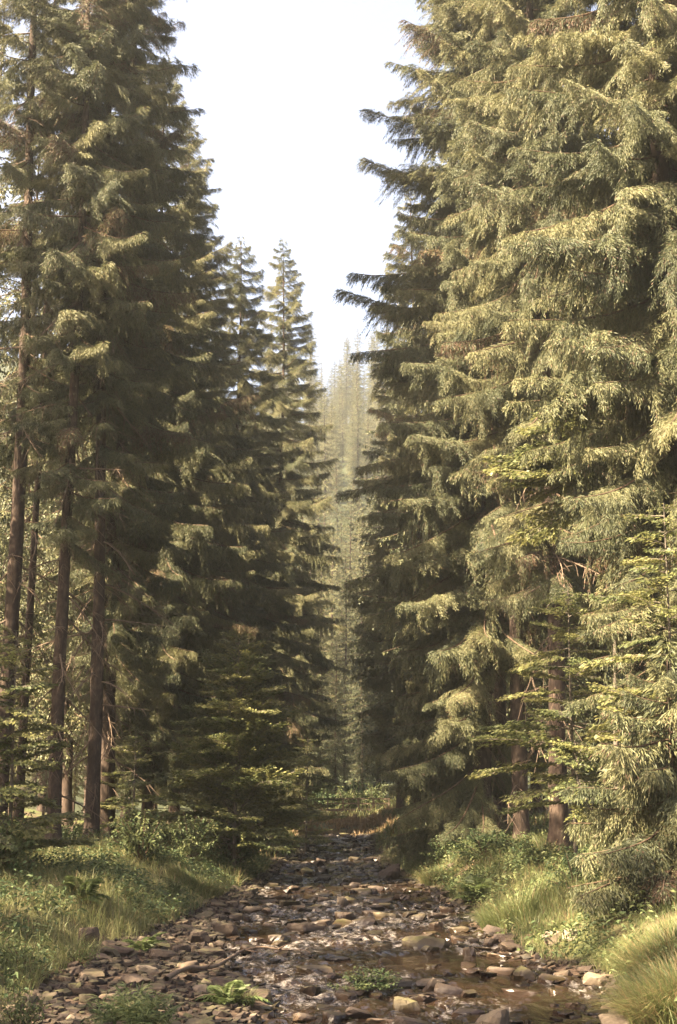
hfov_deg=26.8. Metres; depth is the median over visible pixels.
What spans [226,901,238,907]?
stone
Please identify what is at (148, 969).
stone
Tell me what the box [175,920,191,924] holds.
stone
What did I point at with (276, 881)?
stone
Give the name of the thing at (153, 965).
stone
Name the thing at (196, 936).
boulder
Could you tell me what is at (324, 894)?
stone
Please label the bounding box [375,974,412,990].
boulder
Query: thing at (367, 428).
spruce tree
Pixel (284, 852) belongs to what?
bramble shrub
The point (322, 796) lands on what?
bramble shrub
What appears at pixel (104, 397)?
spruce tree
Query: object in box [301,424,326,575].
spruce tree
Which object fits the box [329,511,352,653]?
spruce tree
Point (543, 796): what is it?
spruce tree
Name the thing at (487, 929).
stone
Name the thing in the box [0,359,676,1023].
forest ground
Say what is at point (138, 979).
stone
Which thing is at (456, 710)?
spruce tree
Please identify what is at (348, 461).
spruce tree
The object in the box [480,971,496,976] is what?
stone
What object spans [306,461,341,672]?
spruce tree
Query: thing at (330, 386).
spruce tree
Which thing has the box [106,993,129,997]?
stone
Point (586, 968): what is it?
stone
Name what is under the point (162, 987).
stone
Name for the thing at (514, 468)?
spruce tree
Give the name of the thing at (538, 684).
spruce tree
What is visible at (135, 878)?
bank herbs
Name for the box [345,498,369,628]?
spruce tree
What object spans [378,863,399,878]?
boulder
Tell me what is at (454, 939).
stone
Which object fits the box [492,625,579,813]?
spruce tree
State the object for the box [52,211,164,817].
spruce tree
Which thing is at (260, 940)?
stone
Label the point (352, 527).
spruce tree
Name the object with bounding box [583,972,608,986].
boulder
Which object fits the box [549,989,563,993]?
stone
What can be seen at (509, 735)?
spruce tree
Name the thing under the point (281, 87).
sky
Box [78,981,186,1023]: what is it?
leafy tussock
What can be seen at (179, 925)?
stone
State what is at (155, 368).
spruce tree
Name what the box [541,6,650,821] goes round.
spruce tree
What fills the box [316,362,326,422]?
spruce tree
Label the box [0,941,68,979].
leafy plant
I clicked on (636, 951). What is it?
grass tussock
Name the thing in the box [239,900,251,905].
stone
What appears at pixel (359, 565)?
spruce tree
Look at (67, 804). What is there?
spruce tree
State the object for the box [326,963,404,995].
stream plant
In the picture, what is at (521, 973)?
boulder
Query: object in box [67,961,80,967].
stone
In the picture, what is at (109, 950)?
stone
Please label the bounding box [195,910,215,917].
stone
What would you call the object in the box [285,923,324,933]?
boulder
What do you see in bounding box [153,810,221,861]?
bramble shrub
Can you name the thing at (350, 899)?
stone
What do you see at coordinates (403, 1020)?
stone
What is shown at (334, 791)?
bramble shrub
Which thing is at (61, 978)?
stone
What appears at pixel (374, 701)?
spruce tree
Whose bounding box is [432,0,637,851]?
spruce tree
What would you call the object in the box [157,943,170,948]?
stone
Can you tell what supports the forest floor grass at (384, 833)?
on the forest ground at (72, 923)
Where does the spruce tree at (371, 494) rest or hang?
on the forest ground at (72, 923)
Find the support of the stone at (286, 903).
on the stream water
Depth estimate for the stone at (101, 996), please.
15.94 m
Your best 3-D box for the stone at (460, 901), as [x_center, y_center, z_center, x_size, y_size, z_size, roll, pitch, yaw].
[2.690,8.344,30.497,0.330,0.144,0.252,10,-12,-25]
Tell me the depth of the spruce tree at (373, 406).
271.27 m
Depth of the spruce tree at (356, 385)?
251.96 m
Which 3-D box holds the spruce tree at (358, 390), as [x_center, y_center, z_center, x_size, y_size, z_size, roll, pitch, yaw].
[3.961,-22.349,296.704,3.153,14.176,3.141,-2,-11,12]
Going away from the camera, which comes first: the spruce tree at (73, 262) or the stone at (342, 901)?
the stone at (342, 901)
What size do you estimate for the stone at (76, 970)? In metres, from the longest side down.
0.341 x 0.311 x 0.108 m
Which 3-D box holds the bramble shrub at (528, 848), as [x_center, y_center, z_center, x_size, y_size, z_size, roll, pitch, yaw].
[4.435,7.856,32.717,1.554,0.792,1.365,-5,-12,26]
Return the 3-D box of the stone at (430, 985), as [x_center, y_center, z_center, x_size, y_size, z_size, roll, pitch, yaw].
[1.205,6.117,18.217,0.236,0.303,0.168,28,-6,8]
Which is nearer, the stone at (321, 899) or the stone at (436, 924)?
the stone at (436, 924)
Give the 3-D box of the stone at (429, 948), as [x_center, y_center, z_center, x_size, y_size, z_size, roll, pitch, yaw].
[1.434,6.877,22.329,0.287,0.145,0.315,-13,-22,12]
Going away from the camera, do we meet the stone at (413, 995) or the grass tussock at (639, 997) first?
the grass tussock at (639, 997)
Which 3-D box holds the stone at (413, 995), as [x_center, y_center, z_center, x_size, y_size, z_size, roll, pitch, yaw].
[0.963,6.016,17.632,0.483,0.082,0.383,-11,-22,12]
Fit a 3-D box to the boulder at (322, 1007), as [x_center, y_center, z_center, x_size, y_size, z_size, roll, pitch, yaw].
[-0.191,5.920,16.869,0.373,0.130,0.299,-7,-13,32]
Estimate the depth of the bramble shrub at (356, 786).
95.86 m
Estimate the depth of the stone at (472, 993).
17.57 m
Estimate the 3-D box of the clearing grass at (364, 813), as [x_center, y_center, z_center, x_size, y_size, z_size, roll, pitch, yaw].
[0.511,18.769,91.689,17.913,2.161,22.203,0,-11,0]
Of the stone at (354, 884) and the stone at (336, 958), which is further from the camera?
the stone at (354, 884)
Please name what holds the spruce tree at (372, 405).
on the forest ground at (72, 923)
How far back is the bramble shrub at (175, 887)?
28.25 m
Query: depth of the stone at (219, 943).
22.45 m
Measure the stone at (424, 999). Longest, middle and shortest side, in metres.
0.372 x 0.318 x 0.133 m
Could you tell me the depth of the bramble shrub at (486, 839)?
35.44 m
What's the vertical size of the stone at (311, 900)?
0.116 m
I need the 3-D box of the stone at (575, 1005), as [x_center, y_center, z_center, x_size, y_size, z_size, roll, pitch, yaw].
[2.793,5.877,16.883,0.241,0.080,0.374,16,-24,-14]
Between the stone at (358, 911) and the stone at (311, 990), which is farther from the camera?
the stone at (358, 911)
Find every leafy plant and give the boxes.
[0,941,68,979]
[0,976,53,1023]
[54,936,99,966]
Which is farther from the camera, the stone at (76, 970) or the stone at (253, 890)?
the stone at (253, 890)
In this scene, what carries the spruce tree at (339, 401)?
on the forest ground at (72, 923)
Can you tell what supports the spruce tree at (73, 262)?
on the forest ground at (72, 923)
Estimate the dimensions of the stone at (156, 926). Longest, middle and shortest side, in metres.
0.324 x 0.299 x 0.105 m
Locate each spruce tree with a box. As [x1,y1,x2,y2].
[0,0,76,822]
[0,0,101,826]
[0,0,167,847]
[0,12,75,784]
[0,112,117,825]
[0,152,81,814]
[0,310,82,812]
[0,326,11,625]
[8,616,45,819]
[10,0,197,841]
[24,0,215,839]
[25,619,48,795]
[26,624,53,814]
[38,432,94,818]
[49,55,266,827]
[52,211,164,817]
[72,641,89,818]
[78,114,285,824]
[133,629,322,872]
[183,236,320,831]
[239,238,349,829]
[265,448,322,781]
[276,316,289,417]
[279,383,305,501]
[297,514,331,752]
[300,321,321,418]
[300,376,316,432]
[300,551,350,781]
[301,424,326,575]
[301,631,337,785]
[303,356,318,423]
[303,436,326,524]
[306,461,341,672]
[310,392,341,532]
[312,387,328,457]
[312,400,324,483]
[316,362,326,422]
[317,638,356,804]
[319,529,354,742]
[320,381,336,449]
[322,399,342,518]
[322,408,339,494]
[322,505,336,577]
[324,548,362,787]
[325,444,352,594]
[325,494,367,693]
[326,369,336,416]
[327,359,340,420]
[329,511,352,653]
[332,0,632,872]
[332,359,343,423]
[332,378,346,449]
[332,412,344,497]
[333,362,350,430]
[336,336,355,428]
[336,390,349,461]
[336,481,367,621]
[337,339,353,408]
[337,514,375,788]
[339,302,429,810]
[340,616,376,789]
[341,191,457,825]
[342,365,366,459]
[342,390,361,482]
[343,386,370,518]
[343,460,393,790]
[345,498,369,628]
[346,427,356,485]
[347,504,364,567]
[349,327,366,418]
[350,351,363,423]
[351,373,362,411]
[357,375,367,441]
[358,62,540,769]
[358,389,376,496]
[359,405,375,498]
[361,332,373,402]
[361,494,373,574]
[363,329,381,422]
[366,378,377,448]
[367,324,382,408]
[367,468,387,577]
[369,362,385,450]
[369,446,381,550]
[371,381,387,460]
[384,5,538,836]
[411,0,612,838]
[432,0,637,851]
[481,367,627,844]
[490,0,676,734]
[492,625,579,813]
[493,310,612,733]
[506,672,533,815]
[525,128,661,800]
[527,672,548,810]
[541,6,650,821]
[555,638,676,920]
[560,4,665,826]
[565,652,589,785]
[604,27,671,663]
[606,18,676,753]
[609,500,670,798]
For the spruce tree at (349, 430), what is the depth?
246.68 m
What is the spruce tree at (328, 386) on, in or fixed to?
on the forest ground at (72, 923)
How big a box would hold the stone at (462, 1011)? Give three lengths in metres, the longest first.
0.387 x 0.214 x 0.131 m
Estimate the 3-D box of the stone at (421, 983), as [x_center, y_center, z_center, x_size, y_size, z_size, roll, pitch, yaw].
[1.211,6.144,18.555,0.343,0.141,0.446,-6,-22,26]
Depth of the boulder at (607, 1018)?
15.14 m
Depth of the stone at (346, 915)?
27.87 m
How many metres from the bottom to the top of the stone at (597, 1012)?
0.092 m
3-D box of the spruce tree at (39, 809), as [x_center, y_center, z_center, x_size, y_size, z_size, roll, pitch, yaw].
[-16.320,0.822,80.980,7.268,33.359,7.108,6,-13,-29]
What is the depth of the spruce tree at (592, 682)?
58.91 m
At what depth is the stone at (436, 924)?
25.98 m
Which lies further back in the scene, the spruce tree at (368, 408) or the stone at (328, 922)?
the spruce tree at (368, 408)
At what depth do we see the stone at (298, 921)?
26.99 m
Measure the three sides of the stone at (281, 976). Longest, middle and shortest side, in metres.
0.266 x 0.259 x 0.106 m
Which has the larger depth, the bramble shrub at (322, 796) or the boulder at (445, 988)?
the bramble shrub at (322, 796)
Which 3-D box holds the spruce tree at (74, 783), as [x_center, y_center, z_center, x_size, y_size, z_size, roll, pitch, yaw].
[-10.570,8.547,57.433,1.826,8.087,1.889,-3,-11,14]
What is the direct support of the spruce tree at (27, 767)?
on the forest ground at (72, 923)
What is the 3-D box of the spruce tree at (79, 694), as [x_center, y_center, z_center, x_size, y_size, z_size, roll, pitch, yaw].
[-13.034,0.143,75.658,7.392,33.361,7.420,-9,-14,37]
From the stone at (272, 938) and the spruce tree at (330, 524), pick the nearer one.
the stone at (272, 938)
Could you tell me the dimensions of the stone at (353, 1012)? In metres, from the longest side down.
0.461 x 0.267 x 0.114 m
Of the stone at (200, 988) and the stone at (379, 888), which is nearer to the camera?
the stone at (200, 988)
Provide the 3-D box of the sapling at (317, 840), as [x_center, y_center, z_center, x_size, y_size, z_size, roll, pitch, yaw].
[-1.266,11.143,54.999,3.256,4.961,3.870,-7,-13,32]
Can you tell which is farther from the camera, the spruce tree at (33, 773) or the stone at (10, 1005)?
the spruce tree at (33, 773)
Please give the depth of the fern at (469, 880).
29.81 m
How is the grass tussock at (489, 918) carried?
on the forest ground at (72, 923)
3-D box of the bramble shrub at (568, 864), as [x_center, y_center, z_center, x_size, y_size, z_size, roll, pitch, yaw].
[3.995,6.082,24.215,0.990,0.801,0.972,1,-11,-4]
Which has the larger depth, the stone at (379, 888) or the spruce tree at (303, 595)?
the spruce tree at (303, 595)
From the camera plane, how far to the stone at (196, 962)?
19.20 m
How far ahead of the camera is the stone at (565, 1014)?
16.26 m
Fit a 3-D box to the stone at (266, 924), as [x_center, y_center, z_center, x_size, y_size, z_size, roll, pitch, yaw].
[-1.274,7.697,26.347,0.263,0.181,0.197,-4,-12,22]
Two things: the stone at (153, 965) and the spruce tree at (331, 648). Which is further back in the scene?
the spruce tree at (331, 648)
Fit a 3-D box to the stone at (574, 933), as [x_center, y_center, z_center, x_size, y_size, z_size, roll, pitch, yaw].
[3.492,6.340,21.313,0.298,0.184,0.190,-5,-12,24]
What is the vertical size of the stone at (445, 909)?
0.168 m
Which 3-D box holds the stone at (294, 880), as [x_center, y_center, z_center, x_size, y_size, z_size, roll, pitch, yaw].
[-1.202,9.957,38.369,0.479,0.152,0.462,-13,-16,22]
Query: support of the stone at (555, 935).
on the forest ground at (72, 923)
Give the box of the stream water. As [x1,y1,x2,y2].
[224,833,600,1023]
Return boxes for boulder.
[78,927,99,945]
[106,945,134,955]
[187,929,212,943]
[198,946,227,958]
[211,922,239,935]
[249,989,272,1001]
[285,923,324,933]
[316,1004,333,1009]
[371,942,391,948]
[373,912,400,918]
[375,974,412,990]
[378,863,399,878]
[393,996,420,1011]
[401,935,450,949]
[434,982,464,994]
[475,1006,508,1023]
[486,966,514,975]
[501,988,543,996]
[511,966,536,980]
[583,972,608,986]
[598,1013,630,1023]
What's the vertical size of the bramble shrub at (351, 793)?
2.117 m
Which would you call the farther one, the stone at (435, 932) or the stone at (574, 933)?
the stone at (435, 932)
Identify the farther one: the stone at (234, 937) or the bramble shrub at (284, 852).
the bramble shrub at (284, 852)
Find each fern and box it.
[54,874,111,904]
[122,932,167,951]
[196,980,270,1005]
[450,875,498,902]
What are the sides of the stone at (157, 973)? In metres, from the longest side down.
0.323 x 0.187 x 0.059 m
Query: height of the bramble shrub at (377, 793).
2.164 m
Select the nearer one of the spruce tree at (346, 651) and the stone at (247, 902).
the stone at (247, 902)
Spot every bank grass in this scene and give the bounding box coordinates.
[0,824,275,1023]
[390,821,676,1023]
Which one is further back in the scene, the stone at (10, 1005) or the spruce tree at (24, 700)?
the spruce tree at (24, 700)
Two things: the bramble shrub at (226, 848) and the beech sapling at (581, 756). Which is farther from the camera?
the bramble shrub at (226, 848)
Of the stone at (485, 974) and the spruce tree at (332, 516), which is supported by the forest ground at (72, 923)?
the spruce tree at (332, 516)
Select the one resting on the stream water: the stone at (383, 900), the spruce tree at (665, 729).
the stone at (383, 900)
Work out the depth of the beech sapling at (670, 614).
24.05 m
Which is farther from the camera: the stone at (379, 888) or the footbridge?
the footbridge
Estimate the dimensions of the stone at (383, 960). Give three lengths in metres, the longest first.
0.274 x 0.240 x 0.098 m
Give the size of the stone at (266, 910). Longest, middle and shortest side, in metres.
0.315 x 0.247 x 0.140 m
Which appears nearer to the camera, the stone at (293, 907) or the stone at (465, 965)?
the stone at (465, 965)
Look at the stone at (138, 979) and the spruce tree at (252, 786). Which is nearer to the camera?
the stone at (138, 979)
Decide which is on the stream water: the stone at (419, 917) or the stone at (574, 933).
the stone at (419, 917)
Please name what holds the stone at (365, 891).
on the stream water
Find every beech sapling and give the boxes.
[0,626,99,865]
[100,726,179,840]
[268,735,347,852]
[466,578,661,855]
[578,499,676,764]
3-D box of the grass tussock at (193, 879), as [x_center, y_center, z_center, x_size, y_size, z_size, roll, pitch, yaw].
[-3.148,8.064,31.404,2.089,0.977,2.073,0,-11,0]
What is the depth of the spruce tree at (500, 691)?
46.86 m
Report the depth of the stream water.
20.91 m
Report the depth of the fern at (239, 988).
16.27 m
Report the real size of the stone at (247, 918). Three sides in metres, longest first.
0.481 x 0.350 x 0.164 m
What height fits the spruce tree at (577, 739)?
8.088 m
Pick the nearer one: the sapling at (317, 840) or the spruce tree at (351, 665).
the sapling at (317, 840)
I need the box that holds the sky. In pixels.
[0,0,673,422]
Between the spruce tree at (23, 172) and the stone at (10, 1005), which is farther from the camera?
the spruce tree at (23, 172)
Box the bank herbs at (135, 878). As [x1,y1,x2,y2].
[0,819,272,997]
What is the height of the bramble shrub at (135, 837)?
1.442 m
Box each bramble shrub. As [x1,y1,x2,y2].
[0,811,53,872]
[102,802,169,862]
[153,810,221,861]
[156,877,188,896]
[210,812,270,864]
[263,824,300,856]
[297,781,341,809]
[317,775,354,807]
[320,785,366,812]
[337,778,380,806]
[353,781,390,806]
[420,832,462,859]
[441,828,515,857]
[500,836,562,866]
[544,846,600,888]
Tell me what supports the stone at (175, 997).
on the forest ground at (72, 923)
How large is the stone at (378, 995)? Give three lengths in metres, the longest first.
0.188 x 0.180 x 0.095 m
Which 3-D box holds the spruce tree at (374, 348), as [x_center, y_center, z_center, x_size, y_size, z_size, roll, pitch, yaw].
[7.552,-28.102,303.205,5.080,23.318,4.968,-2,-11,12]
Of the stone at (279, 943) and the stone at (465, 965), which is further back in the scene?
the stone at (279, 943)
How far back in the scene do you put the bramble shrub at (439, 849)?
38.86 m
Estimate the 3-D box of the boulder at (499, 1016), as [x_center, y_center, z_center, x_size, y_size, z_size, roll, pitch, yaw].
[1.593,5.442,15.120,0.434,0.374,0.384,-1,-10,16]
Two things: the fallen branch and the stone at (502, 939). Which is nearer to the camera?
the fallen branch
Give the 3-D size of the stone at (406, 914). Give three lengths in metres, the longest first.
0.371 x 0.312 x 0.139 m
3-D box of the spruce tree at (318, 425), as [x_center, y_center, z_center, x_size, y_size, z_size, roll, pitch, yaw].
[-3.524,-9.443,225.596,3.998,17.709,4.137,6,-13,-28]
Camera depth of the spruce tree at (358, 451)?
206.68 m
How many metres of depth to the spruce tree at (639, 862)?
21.71 m
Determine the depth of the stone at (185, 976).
18.34 m
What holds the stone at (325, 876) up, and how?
on the stream water
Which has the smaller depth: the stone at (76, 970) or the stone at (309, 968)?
the stone at (76, 970)
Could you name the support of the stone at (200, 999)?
on the forest ground at (72, 923)
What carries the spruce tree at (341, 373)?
on the forest ground at (72, 923)
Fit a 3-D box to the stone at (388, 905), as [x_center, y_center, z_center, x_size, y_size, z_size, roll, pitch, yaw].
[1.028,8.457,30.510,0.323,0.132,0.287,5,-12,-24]
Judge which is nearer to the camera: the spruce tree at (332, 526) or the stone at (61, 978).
the stone at (61, 978)
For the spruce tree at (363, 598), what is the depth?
56.45 m
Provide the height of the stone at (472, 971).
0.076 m
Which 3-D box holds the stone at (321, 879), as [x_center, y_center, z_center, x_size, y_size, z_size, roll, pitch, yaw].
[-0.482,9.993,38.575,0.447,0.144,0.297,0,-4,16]
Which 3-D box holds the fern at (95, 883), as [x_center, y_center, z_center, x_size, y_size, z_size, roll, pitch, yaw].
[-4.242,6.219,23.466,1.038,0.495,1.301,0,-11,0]
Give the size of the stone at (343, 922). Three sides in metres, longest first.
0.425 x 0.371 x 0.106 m
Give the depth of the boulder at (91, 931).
20.60 m
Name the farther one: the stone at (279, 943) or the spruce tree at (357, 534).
the spruce tree at (357, 534)
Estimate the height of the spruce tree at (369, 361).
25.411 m
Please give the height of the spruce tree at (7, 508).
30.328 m
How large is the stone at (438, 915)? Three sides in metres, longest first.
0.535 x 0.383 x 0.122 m
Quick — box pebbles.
[0,833,622,1023]
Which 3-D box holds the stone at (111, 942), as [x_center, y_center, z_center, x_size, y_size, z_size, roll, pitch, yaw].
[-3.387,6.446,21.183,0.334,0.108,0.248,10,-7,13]
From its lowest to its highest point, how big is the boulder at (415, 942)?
0.344 m
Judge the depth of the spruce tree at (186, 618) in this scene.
49.87 m
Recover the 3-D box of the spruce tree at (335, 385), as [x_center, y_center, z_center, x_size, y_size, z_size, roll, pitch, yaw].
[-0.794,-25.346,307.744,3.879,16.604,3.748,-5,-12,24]
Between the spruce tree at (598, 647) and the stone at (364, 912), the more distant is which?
the spruce tree at (598, 647)
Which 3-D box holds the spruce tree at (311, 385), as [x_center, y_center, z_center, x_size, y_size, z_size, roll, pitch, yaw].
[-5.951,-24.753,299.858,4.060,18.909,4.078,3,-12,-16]
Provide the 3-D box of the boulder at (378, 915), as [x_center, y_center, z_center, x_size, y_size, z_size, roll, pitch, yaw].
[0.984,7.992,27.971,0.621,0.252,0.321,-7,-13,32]
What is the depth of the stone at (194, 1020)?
14.71 m
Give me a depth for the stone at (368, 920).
26.63 m
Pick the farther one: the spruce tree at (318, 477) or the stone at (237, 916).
the spruce tree at (318, 477)
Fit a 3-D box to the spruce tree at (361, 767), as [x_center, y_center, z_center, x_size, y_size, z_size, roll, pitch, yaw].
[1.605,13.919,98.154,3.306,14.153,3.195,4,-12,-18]
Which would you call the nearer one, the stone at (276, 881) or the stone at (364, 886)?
the stone at (364, 886)
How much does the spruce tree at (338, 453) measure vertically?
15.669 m
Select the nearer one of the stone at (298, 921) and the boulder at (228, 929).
the boulder at (228, 929)
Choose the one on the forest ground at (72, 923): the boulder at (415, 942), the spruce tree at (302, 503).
the spruce tree at (302, 503)
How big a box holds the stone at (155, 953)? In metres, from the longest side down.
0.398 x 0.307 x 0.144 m
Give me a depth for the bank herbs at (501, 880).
28.59 m
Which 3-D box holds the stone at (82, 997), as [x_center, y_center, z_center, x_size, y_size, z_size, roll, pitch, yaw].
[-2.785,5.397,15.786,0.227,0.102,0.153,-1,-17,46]
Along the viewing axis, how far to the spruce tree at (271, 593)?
67.00 m
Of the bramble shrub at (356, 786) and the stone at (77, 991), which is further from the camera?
the bramble shrub at (356, 786)
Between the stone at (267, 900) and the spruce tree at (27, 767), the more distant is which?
the spruce tree at (27, 767)
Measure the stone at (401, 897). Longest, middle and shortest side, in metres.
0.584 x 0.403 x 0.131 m
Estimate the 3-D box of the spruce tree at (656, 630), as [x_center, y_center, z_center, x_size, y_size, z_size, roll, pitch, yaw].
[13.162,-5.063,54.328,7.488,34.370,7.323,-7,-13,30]
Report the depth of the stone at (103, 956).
19.72 m
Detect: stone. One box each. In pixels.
[2,1003,23,1011]
[26,1003,40,1010]
[39,992,58,1000]
[54,974,67,981]
[61,965,83,975]
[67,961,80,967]
[69,988,101,995]
[78,968,104,976]
[79,994,96,1003]
[88,953,111,959]
[97,994,106,1000]
[98,946,121,957]
[102,940,121,945]
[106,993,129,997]
[120,974,151,985]
[136,963,157,967]
[136,965,158,974]
[140,983,167,992]
[146,924,160,929]
[148,948,176,959]
[149,971,169,975]
[153,994,177,999]
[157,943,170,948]
[159,1020,180,1023]
[170,943,190,952]
[174,924,190,929]
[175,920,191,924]
[177,973,191,979]
[178,960,199,972]
[184,1017,214,1023]
[190,994,210,1000]
[193,984,207,991]
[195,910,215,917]
[211,902,227,907]
[211,977,233,987]
[214,940,224,948]
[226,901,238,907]
[227,936,239,938]
[229,913,243,920]
[230,912,250,922]
[232,966,242,971]
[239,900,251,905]
[239,944,258,953]
[243,906,263,913]
[245,888,257,894]
[248,937,266,943]
[259,899,275,902]
[260,907,270,913]
[262,922,274,926]
[268,879,282,882]
[268,935,290,942]
[269,895,285,899]
[271,941,288,946]
[274,973,288,979]
[279,900,300,906]
[287,886,299,890]
[289,919,306,922]
[290,905,306,909]
[291,878,302,882]
[293,1013,315,1021]
[295,965,333,972]
[300,986,320,995]
[302,981,311,985]
[303,895,320,898]
[305,899,317,902]
[310,919,331,925]
[314,878,328,881]
[314,892,332,896]
[317,896,329,902]
[318,875,332,878]
[322,972,341,979]
[322,1010,348,1022]
[325,956,350,961]
[333,919,351,927]
[334,911,355,919]
[334,986,369,996]
[334,992,357,1000]
[337,897,348,905]
[345,1007,375,1018]
[346,896,358,902]
[348,878,361,882]
[349,882,361,887]
[352,916,377,925]
[355,909,361,914]
[357,888,372,893]
[359,884,371,887]
[361,910,378,915]
[363,905,384,910]
[365,1018,393,1023]
[367,930,383,935]
[368,886,384,891]
[369,992,383,999]
[372,898,391,903]
[378,903,392,908]
[378,957,393,963]
[393,894,410,899]
[394,1016,432,1023]
[402,911,417,917]
[404,993,434,997]
[408,913,426,920]
[412,994,437,1003]
[415,978,445,987]
[418,933,434,936]
[420,946,438,951]
[422,931,440,935]
[422,977,441,991]
[428,913,446,918]
[429,921,444,928]
[439,906,454,913]
[440,1003,450,1008]
[441,890,454,896]
[449,926,469,932]
[450,935,465,943]
[451,1008,484,1015]
[457,898,469,903]
[460,989,476,997]
[461,961,476,969]
[462,947,475,955]
[465,969,483,973]
[467,938,478,942]
[474,947,492,951]
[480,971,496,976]
[482,925,507,933]
[482,938,498,946]
[487,953,509,958]
[499,933,514,942]
[500,942,518,951]
[509,1018,523,1023]
[537,973,565,983]
[542,930,563,946]
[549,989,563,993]
[554,970,571,975]
[559,1010,573,1018]
[562,929,579,940]
[565,1003,586,1008]
[577,965,595,971]
[579,991,598,998]
[584,1009,607,1014]
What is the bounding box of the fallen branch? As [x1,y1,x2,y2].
[164,943,310,981]
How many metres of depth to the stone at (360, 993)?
17.78 m
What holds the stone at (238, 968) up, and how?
on the stream water
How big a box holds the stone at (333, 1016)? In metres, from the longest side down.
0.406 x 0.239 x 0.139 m
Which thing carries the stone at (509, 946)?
on the forest ground at (72, 923)
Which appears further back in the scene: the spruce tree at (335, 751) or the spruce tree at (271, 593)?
the spruce tree at (335, 751)
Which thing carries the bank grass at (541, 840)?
on the forest ground at (72, 923)
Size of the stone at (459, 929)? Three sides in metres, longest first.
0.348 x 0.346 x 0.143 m
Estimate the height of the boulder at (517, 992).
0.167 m
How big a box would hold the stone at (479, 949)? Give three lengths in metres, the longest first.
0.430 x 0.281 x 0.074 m
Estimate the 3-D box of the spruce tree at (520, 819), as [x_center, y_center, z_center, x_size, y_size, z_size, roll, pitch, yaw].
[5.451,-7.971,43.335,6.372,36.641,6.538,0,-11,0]
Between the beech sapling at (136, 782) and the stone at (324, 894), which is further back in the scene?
the beech sapling at (136, 782)
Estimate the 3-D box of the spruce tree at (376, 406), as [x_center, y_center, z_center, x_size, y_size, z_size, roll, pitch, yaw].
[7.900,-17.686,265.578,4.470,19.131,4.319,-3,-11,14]
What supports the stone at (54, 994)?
on the forest ground at (72, 923)
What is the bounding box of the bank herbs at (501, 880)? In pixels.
[393,817,676,1019]
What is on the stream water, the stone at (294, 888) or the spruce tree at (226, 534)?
the stone at (294, 888)
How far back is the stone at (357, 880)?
37.75 m
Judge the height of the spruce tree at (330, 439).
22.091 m
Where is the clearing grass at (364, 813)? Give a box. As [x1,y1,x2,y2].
[206,792,458,819]
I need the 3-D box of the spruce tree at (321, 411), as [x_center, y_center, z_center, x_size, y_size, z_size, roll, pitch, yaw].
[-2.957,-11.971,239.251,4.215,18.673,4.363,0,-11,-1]
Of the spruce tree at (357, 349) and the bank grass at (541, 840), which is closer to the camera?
the bank grass at (541, 840)
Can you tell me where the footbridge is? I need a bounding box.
[326,798,390,810]
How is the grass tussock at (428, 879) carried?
on the forest ground at (72, 923)
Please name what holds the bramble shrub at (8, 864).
on the forest ground at (72, 923)
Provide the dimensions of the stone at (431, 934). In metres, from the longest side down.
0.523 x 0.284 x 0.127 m
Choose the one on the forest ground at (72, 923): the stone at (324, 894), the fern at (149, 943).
the fern at (149, 943)
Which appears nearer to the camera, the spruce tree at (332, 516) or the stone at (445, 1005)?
the stone at (445, 1005)
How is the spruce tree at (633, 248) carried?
on the forest ground at (72, 923)
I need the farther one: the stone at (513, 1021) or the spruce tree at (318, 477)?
the spruce tree at (318, 477)
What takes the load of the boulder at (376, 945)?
in the stream water
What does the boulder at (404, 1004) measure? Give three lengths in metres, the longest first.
0.339 x 0.297 x 0.272 m
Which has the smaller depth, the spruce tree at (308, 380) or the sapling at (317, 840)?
the sapling at (317, 840)
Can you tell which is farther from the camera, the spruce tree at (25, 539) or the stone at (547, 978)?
the spruce tree at (25, 539)
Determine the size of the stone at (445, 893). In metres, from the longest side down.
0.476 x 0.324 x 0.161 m
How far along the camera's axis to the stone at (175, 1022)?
14.79 m
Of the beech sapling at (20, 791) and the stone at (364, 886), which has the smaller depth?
the beech sapling at (20, 791)
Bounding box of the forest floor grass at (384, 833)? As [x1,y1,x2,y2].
[69,808,583,860]
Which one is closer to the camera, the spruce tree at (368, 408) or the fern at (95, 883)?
the fern at (95, 883)
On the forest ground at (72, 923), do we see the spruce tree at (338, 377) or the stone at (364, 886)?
the spruce tree at (338, 377)
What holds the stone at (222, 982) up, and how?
on the forest ground at (72, 923)
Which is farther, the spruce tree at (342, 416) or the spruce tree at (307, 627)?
the spruce tree at (342, 416)
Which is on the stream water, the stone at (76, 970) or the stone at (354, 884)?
the stone at (354, 884)
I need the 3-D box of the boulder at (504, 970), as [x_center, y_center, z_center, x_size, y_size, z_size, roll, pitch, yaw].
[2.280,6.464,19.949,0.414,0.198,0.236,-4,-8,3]
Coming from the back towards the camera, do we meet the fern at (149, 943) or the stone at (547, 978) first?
the fern at (149, 943)
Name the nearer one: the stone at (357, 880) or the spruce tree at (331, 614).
the stone at (357, 880)
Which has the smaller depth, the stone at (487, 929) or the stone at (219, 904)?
the stone at (487, 929)
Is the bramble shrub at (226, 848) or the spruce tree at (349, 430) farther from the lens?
the spruce tree at (349, 430)
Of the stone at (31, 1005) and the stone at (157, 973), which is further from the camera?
the stone at (157, 973)
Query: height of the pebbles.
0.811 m
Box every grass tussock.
[71,833,134,852]
[163,861,237,898]
[199,983,270,1006]
[407,851,465,886]
[459,860,567,930]
[560,935,676,1023]
[576,901,676,979]
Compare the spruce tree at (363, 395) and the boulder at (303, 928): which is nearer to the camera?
the boulder at (303, 928)
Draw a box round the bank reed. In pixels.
[290,803,398,835]
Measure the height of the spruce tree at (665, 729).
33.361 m
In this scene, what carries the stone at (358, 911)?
on the stream water
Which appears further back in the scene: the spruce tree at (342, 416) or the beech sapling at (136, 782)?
the spruce tree at (342, 416)

